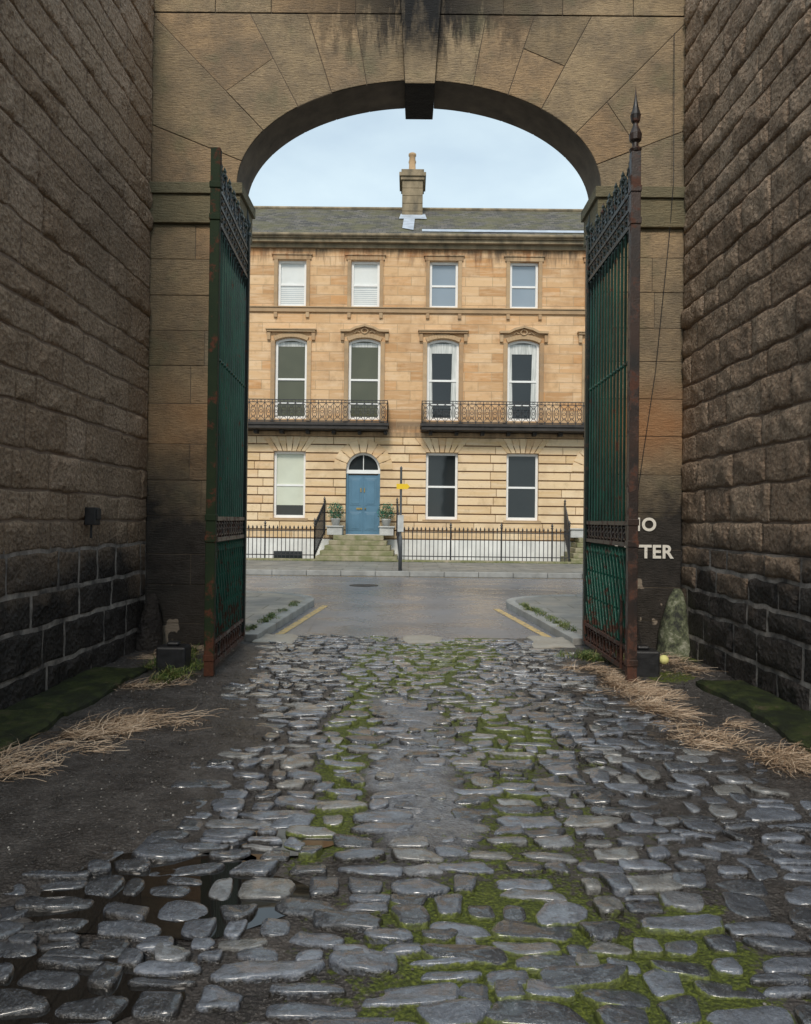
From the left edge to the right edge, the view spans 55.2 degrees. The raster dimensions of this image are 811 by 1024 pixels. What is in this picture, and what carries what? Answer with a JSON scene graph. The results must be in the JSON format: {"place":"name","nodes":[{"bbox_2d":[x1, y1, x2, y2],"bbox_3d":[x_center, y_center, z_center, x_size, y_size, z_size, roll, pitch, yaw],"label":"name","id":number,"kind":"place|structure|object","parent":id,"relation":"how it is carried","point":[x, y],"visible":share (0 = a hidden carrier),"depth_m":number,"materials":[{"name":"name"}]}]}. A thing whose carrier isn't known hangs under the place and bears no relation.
{"place":"outdoors","nodes":[
{"label":"outdoors","id":0,"kind":"place"},
{"bbox_2d":[242,592,304,640],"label":"pavement","id":1,"kind":"structure","parent":0,"point":[259,605],"depth_m":12.66,"materials":[{"name":"grey concrete"}]},
{"bbox_2d":[0,633,810,1023],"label":"lane ground","id":2,"kind":"structure","parent":0,"point":[86,841],"depth_m":4.00,"materials":[{"name":"grey gravel"}]},
{"bbox_2d":[0,708,62,754],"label":"mossy slab","id":3,"kind":"structure","parent":2,"relation":"on","point":[22,725],"depth_m":5.25,"materials":[{"name":"green plant"}]},
{"bbox_2d":[5,667,147,715],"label":"mossy slab","id":4,"kind":"structure","parent":2,"relation":"on","point":[82,690],"depth_m":6.25,"materials":[{"name":"green plant"}]},
{"bbox_2d":[0,947,185,1023],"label":"puddle","id":5,"kind":"object","parent":2,"relation":"on","point":[57,998],"visible":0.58,"depth_m":2.44,"materials":[{"name":"black liquid"}]},
{"bbox_2d":[0,706,223,781],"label":"dry grass","id":6,"kind":"structure","parent":2,"relation":"on","point":[125,727],"depth_m":5.13,"materials":[{"name":"plant"}]},
{"bbox_2d":[135,594,162,650],"bbox_3d":[-2.833,1.253,8.509,0.340,0.700,0.314,1,-1,0],"label":"guard stone","id":7,"kind":"object","parent":2,"relation":"on","point":[149,633],"visible":0.87,"depth_m":8.44,"materials":[{"name":"stone"}]},
{"bbox_2d":[24,852,310,939],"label":"puddle","id":8,"kind":"object","parent":2,"relation":"on","point":[93,915],"visible":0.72,"depth_m":3.04,"materials":[{"name":"black liquid"}]},
{"bbox_2d":[139,640,203,683],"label":"weeds","id":9,"kind":"object","parent":2,"relation":"on","point":[173,674],"visible":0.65,"depth_m":7.19,"materials":[{"name":"green plant"}]},
{"bbox_2d":[201,828,333,860],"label":"puddle","id":10,"kind":"object","parent":2,"relation":"on","point":[322,842],"visible":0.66,"depth_m":3.56,"materials":[{"name":"black liquid"}]},
{"bbox_2d":[252,633,297,644],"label":"threshold slab","id":11,"kind":"structure","parent":2,"relation":"on","point":[288,639],"depth_m":9.40,"materials":[{"name":"stone"}]},
{"bbox_2d":[0,634,810,1023],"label":"cobblestones","id":12,"kind":"structure","parent":2,"relation":"on","point":[520,996],"depth_m":3.27,"materials":[{"name":"stone"}]},
{"bbox_2d":[156,641,190,672],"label":"gate stop block","id":13,"kind":"structure","parent":12,"relation":"on","point":[176,654],"depth_m":7.34,"materials":[{"name":"black metal"}]},
{"bbox_2d":[553,647,623,661],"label":"weeds","id":14,"kind":"object","parent":12,"relation":"on","point":[584,654],"visible":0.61,"depth_m":8.35,"materials":[{"name":"green plant"}]},
{"bbox_2d":[637,645,659,676],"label":"gate stop block","id":15,"kind":"structure","parent":12,"relation":"on","point":[648,658],"depth_m":7.42,"materials":[{"name":"grey stone"}]},
{"bbox_2d":[113,642,726,692],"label":"dry grass","id":16,"kind":"structure","parent":2,"relation":"on","point":[679,660],"depth_m":7.54,"materials":[{"name":"plant"}]},
{"bbox_2d":[403,635,442,643],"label":"threshold slab","id":17,"kind":"structure","parent":2,"relation":"on","point":[412,639],"depth_m":9.50,"materials":[{"name":"stone"}]},
{"bbox_2d":[526,636,574,648],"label":"threshold slab","id":18,"kind":"structure","parent":2,"relation":"on","point":[542,642],"depth_m":9.36,"materials":[{"name":"stone"}]},
{"bbox_2d":[660,655,668,664],"bbox_3d":[2.638,1.509,7.924,0.100,0.100,0.098,1,-1,0],"label":"yellow ball","id":19,"kind":"object","parent":2,"relation":"on","point":[664,658],"visible":0.92,"depth_m":7.89,"materials":[{"name":"yellow"}]},
{"bbox_2d":[656,588,689,656],"bbox_3d":[2.949,1.258,8.537,0.409,0.820,0.390,1,-1,0],"label":"guard stone","id":20,"kind":"object","parent":2,"relation":"on","point":[673,636],"visible":0.81,"depth_m":8.44,"materials":[{"name":"stone"}]},
{"bbox_2d":[540,656,810,779],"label":"dry grass","id":21,"kind":"structure","parent":2,"relation":"on","point":[646,689],"depth_m":5.62,"materials":[{"name":"plant"}]},
{"bbox_2d":[696,680,801,712],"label":"mossy slab","id":22,"kind":"structure","parent":2,"relation":"on","point":[745,696],"depth_m":6.34,"materials":[{"name":"green plant"}]},
{"bbox_2d":[750,709,810,753],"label":"mossy slab","id":23,"kind":"structure","parent":2,"relation":"on","point":[791,726],"depth_m":5.50,"materials":[{"name":"green plant"}]},
{"bbox_2d":[246,575,582,645],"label":"road","id":24,"kind":"structure","parent":0,"point":[443,608],"depth_m":13.98,"materials":[{"name":"grey asphalt"}]},
{"bbox_2d":[245,591,313,641],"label":"kerb","id":25,"kind":"structure","parent":24,"relation":"on","point":[274,624],"depth_m":11.07,"materials":[{"name":"concrete"}]},
{"bbox_2d":[350,584,377,586],"bbox_3d":[-0.942,1.661,17.588,0.660,0.006,0.660,1,-1,0],"label":"manhole cover","id":26,"kind":"object","parent":24,"relation":"on","point":[364,585],"visible":1,"depth_m":17.51,"materials":[{"name":"black metal"}]},
{"bbox_2d":[266,575,550,636],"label":"road markings","id":27,"kind":"object","parent":24,"relation":"on","point":[317,610],"visible":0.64,"depth_m":11.62,"materials":[{"name":"yellow paint"}]},
{"bbox_2d":[246,569,582,578],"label":"kerb","id":28,"kind":"structure","parent":24,"relation":"on","point":[410,573],"depth_m":20.49,"materials":[{"name":"stone"}]},
{"bbox_2d":[506,595,584,644],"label":"kerb","id":29,"kind":"structure","parent":24,"relation":"on","point":[554,629],"depth_m":11.03,"materials":[{"name":"concrete"}]},
{"bbox_2d":[246,560,582,575],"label":"pavement","id":30,"kind":"structure","parent":0,"point":[414,566],"depth_m":22.78,"materials":[{"name":"grey concrete"}]},
{"bbox_2d":[315,535,397,561],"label":"entrance steps","id":31,"kind":"structure","parent":30,"relation":"on","point":[357,548],"depth_m":25.79,"materials":[{"name":"stone"}]},
{"bbox_2d":[313,496,325,558],"bbox_3d":[-2.892,0.489,26.243,0.100,2.098,1.707,1,-1,6],"label":"stair railing","id":32,"kind":"object","parent":31,"relation":"on","point":[320,518],"visible":0.99,"depth_m":26.18,"materials":[{"name":"black metal"}]},
{"bbox_2d":[326,525,394,535],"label":"step pedestals","id":33,"kind":"object","parent":31,"relation":"on","point":[383,530],"visible":1,"depth_m":26.55,"materials":[{"name":"stone"}]},
{"bbox_2d":[327,502,344,525],"bbox_3d":[-2.402,0.054,26.764,0.670,0.831,0.690,1,-1,0],"label":"potted plant","id":34,"kind":"object","parent":33,"relation":"on","point":[335,521],"visible":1,"depth_m":26.67,"materials":[{"name":"green plant"}]},
{"bbox_2d":[377,502,394,525],"bbox_3d":[-0.657,0.073,26.748,0.682,0.832,0.661,1,-1,0],"label":"potted plant","id":35,"kind":"object","parent":33,"relation":"on","point":[386,521],"visible":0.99,"depth_m":26.66,"materials":[{"name":"green plant"}]},
{"bbox_2d":[397,466,409,570],"bbox_3d":[-0.070,0.168,20.939,0.360,2.830,0.118,1,-1,0],"label":"parking sign post","id":36,"kind":"object","parent":30,"relation":"on","point":[400,486],"visible":1,"depth_m":20.91,"materials":[{"name":"grey metal"}]},
{"bbox_2d":[561,538,582,563],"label":"entrance steps","id":37,"kind":"structure","parent":30,"relation":"on","point":[576,551],"depth_m":25.88,"materials":[{"name":"stone"}]},
{"bbox_2d":[570,528,582,537],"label":"step pedestals","id":38,"kind":"object","parent":37,"relation":"on","point":[576,532],"visible":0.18,"depth_m":26.52,"materials":[{"name":"stone"}]},
{"bbox_2d":[249,108,587,208],"label":"sky","id":39,"kind":"structure","parent":0,"point":[468,160],"materials":[{"name":"blue"}]},
{"bbox_2d":[256,559,581,563],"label":"verge grass","id":40,"kind":"structure","parent":0,"point":[438,562],"depth_m":25.21,"materials":[{"name":"green plant"}]},
{"bbox_2d":[515,596,582,635],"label":"pavement","id":41,"kind":"structure","parent":0,"point":[567,608],"depth_m":12.79,"materials":[{"name":"grey concrete"}]},
{"bbox_2d":[245,600,576,631],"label":"verge grass","id":42,"kind":"structure","parent":41,"relation":"on","point":[270,615],"depth_m":10.94,"materials":[{"name":"green plant"}]},
{"label":"ground","id":43,"kind":"structure","parent":0,"visible":0},
{"bbox_2d":[0,0,153,709],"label":"face stones","id":44,"kind":"object","parent":43,"relation":"on","point":[26,157],"visible":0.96,"depth_m":6.74,"materials":[{"name":"stone"}]},
{"bbox_2d":[85,507,100,537],"bbox_3d":[-2.843,0.098,7.066,0.115,0.280,0.110,1,-1,0],"label":"key box","id":45,"kind":"object","parent":44,"relation":"attached to","point":[92,515],"visible":1,"depth_m":7.01,"materials":[{"name":"black metal"}]},
{"bbox_2d":[0,0,153,690],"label":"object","id":46,"kind":"object","parent":43,"relation":"on","point":[6,597],"visible":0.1,"depth_m":6.70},
{"bbox_2d":[348,474,377,534],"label":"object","id":47,"kind":"object","parent":43,"relation":"on","point":[364,474],"visible":0.07,"depth_m":27.47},
{"bbox_2d":[252,209,583,234],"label":"roof","id":48,"kind":"structure","parent":47,"relation":"on","point":[327,220],"depth_m":29.06,"materials":[{"name":"stone"}]},
{"bbox_2d":[399,169,425,214],"bbox_3d":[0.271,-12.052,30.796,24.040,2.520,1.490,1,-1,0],"label":"chimney","id":49,"kind":"object","parent":48,"relation":"on","point":[412,182],"visible":0.2,"depth_m":30.17,"materials":[{"name":"stone"}]},
{"bbox_2d":[409,152,415,168],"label":"chimney pots","id":50,"kind":"object","parent":49,"relation":"on","point":[412,161],"visible":0.24,"depth_m":30.38,"materials":[{"name":"beige ceramic"}]},
{"bbox_2d":[254,206,582,211],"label":"ridge tiles","id":51,"kind":"object","parent":48,"relation":"on","point":[424,208],"depth_m":31.26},
{"bbox_2d":[399,214,583,232],"bbox_3d":[6.997,-10.683,28.779,14.500,1.796,3.000,1,-1,0],"label":"lead flashing","id":52,"kind":"object","parent":48,"relation":"attached to","point":[408,221],"visible":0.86,"depth_m":27.58,"materials":[{"name":"grey metal"}]},
{"bbox_2d":[246,558,570,563],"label":"railing plinth","id":53,"kind":"structure","parent":43,"relation":"on","point":[455,561],"depth_m":25.29,"materials":[{"name":"stone"}]},
{"bbox_2d":[246,520,315,558],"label":"iron railings","id":54,"kind":"object","parent":53,"relation":"on","point":[277,530],"visible":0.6,"depth_m":25.43,"materials":[{"name":"black metal"}]},
{"bbox_2d":[396,498,398,544],"bbox_3d":[-0.251,0.519,26.231,0.100,2.098,1.701,1,-1,-4],"label":"stair railing","id":55,"kind":"object","parent":53,"relation":"on","point":[397,514],"visible":0.54,"depth_m":26.54,"materials":[{"name":"black metal"}]},
{"bbox_2d":[402,523,569,561],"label":"iron railings","id":56,"kind":"object","parent":53,"relation":"on","point":[488,532],"visible":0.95,"depth_m":25.40,"materials":[{"name":"black metal"}]},
{"bbox_2d":[564,500,570,561],"bbox_3d":[5.447,0.584,26.206,0.100,2.098,1.707,1,-1,6],"label":"stair railing","id":57,"kind":"object","parent":53,"relation":"on","point":[567,523],"visible":0.98,"depth_m":25.94,"materials":[{"name":"black metal"}]},
{"bbox_2d":[145,0,685,653],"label":"stone archway","id":58,"kind":"object","parent":43,"relation":"on","point":[249,88],"visible":0.72,"depth_m":8.74,"materials":[{"name":"stone"}]},
{"bbox_2d":[203,147,251,675],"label":"iron gate","id":59,"kind":"structure","parent":58,"relation":"attached to","point":[227,428],"depth_m":7.89,"materials":[{"name":"green metal"}]},
{"bbox_2d":[582,89,641,681],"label":"iron gate","id":60,"kind":"structure","parent":58,"relation":"attached to","point":[610,592],"depth_m":7.88,"materials":[{"name":"green metal"}]},
{"bbox_2d":[615,518,673,558],"bbox_3d":[2.670,0.290,8.675,0.659,0.455,0.003,1,-1,0],"label":"no litter lettering","id":61,"kind":"object","parent":58,"relation":"attached to","point":[655,551],"visible":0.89,"depth_m":8.67},
{"bbox_2d":[637,33,674,642],"bbox_3d":[2.780,-1.933,8.648,0.407,6.901,0.088,1,-1,0],"label":"cable","id":62,"kind":"object","parent":58,"relation":"attached to","point":[662,301],"visible":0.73,"depth_m":8.67,"materials":[{"name":"black metal"}]},
{"bbox_2d":[681,0,810,710],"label":"face stones","id":63,"kind":"object","parent":43,"relation":"on","point":[745,118],"visible":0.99,"depth_m":6.99,"materials":[{"name":"stone"}]},
{"bbox_2d":[681,0,810,710],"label":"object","id":64,"kind":"object","parent":43,"relation":"on","point":[804,646],"visible":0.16,"depth_m":6.91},
{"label":"basement area ground","id":65,"kind":"structure","parent":0,"visible":0},
{"bbox_2d":[246,538,570,560],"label":"basement wall","id":66,"kind":"structure","parent":65,"relation":"on","point":[299,545],"depth_m":27.09,"materials":[{"name":"white paint"}]},
{"bbox_2d":[274,551,301,557],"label":"basement windows","id":67,"kind":"structure","parent":66,"relation":"in","point":[291,552],"depth_m":27.09,"materials":[{"name":"black glass"}]},
{"bbox_2d":[248,248,585,533],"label":"walls","id":68,"kind":"structure","parent":66,"relation":"on","point":[483,278],"depth_m":27.26,"materials":[{"name":"beige stone"}]},
{"bbox_2d":[345,453,379,534],"bbox_3d":[-1.494,-0.615,27.354,1.200,2.940,0.160,1,-1,0],"label":"door frame","id":69,"kind":"object","parent":68,"relation":"attached to","point":[348,471],"visible":0.93,"depth_m":27.30,"materials":[{"name":"white paint"}]},
{"bbox_2d":[346,474,379,534],"bbox_3d":[-1.498,-0.275,27.366,1.200,2.140,0.110,1,-1,0],"label":"front door","id":70,"kind":"structure","parent":69,"relation":"attached to","point":[365,521],"depth_m":27.36,"materials":[{"name":"blue paint"}]},
{"bbox_2d":[349,455,377,469],"bbox_3d":[-1.480,-1.784,27.416,1.200,0.600,0.020,1,-1,0],"label":"fanlight","id":71,"kind":"object","parent":69,"relation":"in","point":[356,463],"visible":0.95,"depth_m":27.41,"materials":[{"name":"black glass"}]},
{"bbox_2d":[274,261,538,520],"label":"window frames","id":72,"kind":"structure","parent":68,"relation":"attached to","point":[535,287],"depth_m":27.37,"materials":[{"name":"white paint"}]},
{"bbox_2d":[276,454,303,504],"bbox_3d":[-4.067,-1.189,27.411,1.120,1.890,0.020,1,-1,0],"label":"window blind","id":73,"kind":"object","parent":72,"relation":"in","point":[290,468],"visible":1,"depth_m":27.42,"materials":[{"name":"white fabric"}]},
{"bbox_2d":[278,341,377,416],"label":"blinds","id":74,"kind":"object","parent":72,"relation":"attached to","point":[364,362],"visible":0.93,"depth_m":27.45,"materials":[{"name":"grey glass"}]},
{"bbox_2d":[281,264,377,304],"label":"blinds","id":75,"kind":"object","parent":72,"relation":"attached to","point":[294,274],"visible":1,"depth_m":27.48,"materials":[{"name":"white fabric"}]},
{"bbox_2d":[276,343,534,517],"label":"panes","id":76,"kind":"object","parent":72,"relation":"attached to","point":[521,473],"visible":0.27,"depth_m":27.40,"materials":[{"name":"black glass"}]},
{"bbox_2d":[279,342,535,418],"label":"curtains","id":77,"kind":"object","parent":72,"relation":"attached to","point":[451,349],"visible":0.3,"depth_m":27.41,"materials":[{"name":"white fabric"}]},
{"bbox_2d":[281,265,534,306],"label":"panes","id":78,"kind":"object","parent":72,"relation":"attached to","point":[521,276],"visible":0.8,"depth_m":27.45,"materials":[{"name":"white glass"}]},
{"bbox_2d":[247,436,583,539],"bbox_3d":[0.028,-0.838,27.165,28.200,3.533,0.110,1,-1,0],"label":"rusticated stonework","id":79,"kind":"object","parent":68,"relation":"attached to","point":[350,449],"visible":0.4,"depth_m":27.15,"materials":[{"name":"beige stone"}]},
{"bbox_2d":[247,435,583,541],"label":"ground floor wall","id":80,"kind":"structure","parent":68,"relation":"attached to","point":[490,488],"depth_m":27.21,"materials":[{"name":"brown stone"}]},
{"bbox_2d":[248,421,583,436],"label":"balcony slabs","id":81,"kind":"structure","parent":68,"relation":"attached to","point":[430,428],"depth_m":26.43,"materials":[{"name":"stone"}]},
{"bbox_2d":[248,399,583,424],"bbox_3d":[0.105,-3.409,26.809,16.624,0.772,0.773,1,-1,0],"label":"balcony ironwork","id":82,"kind":"object","parent":68,"relation":"attached to","point":[428,412],"visible":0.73,"depth_m":26.42,"materials":[{"name":"black metal"}]},
{"bbox_2d":[248,253,585,523],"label":"window surrounds","id":83,"kind":"object","parent":68,"relation":"attached to","point":[349,309],"visible":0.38,"depth_m":27.19,"materials":[{"name":"beige stone"}]},
{"bbox_2d":[251,232,585,250],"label":"cornice","id":84,"kind":"structure","parent":68,"relation":"attached to","point":[419,241],"depth_m":27.00,"materials":[{"name":"beige stone"}]}
]}

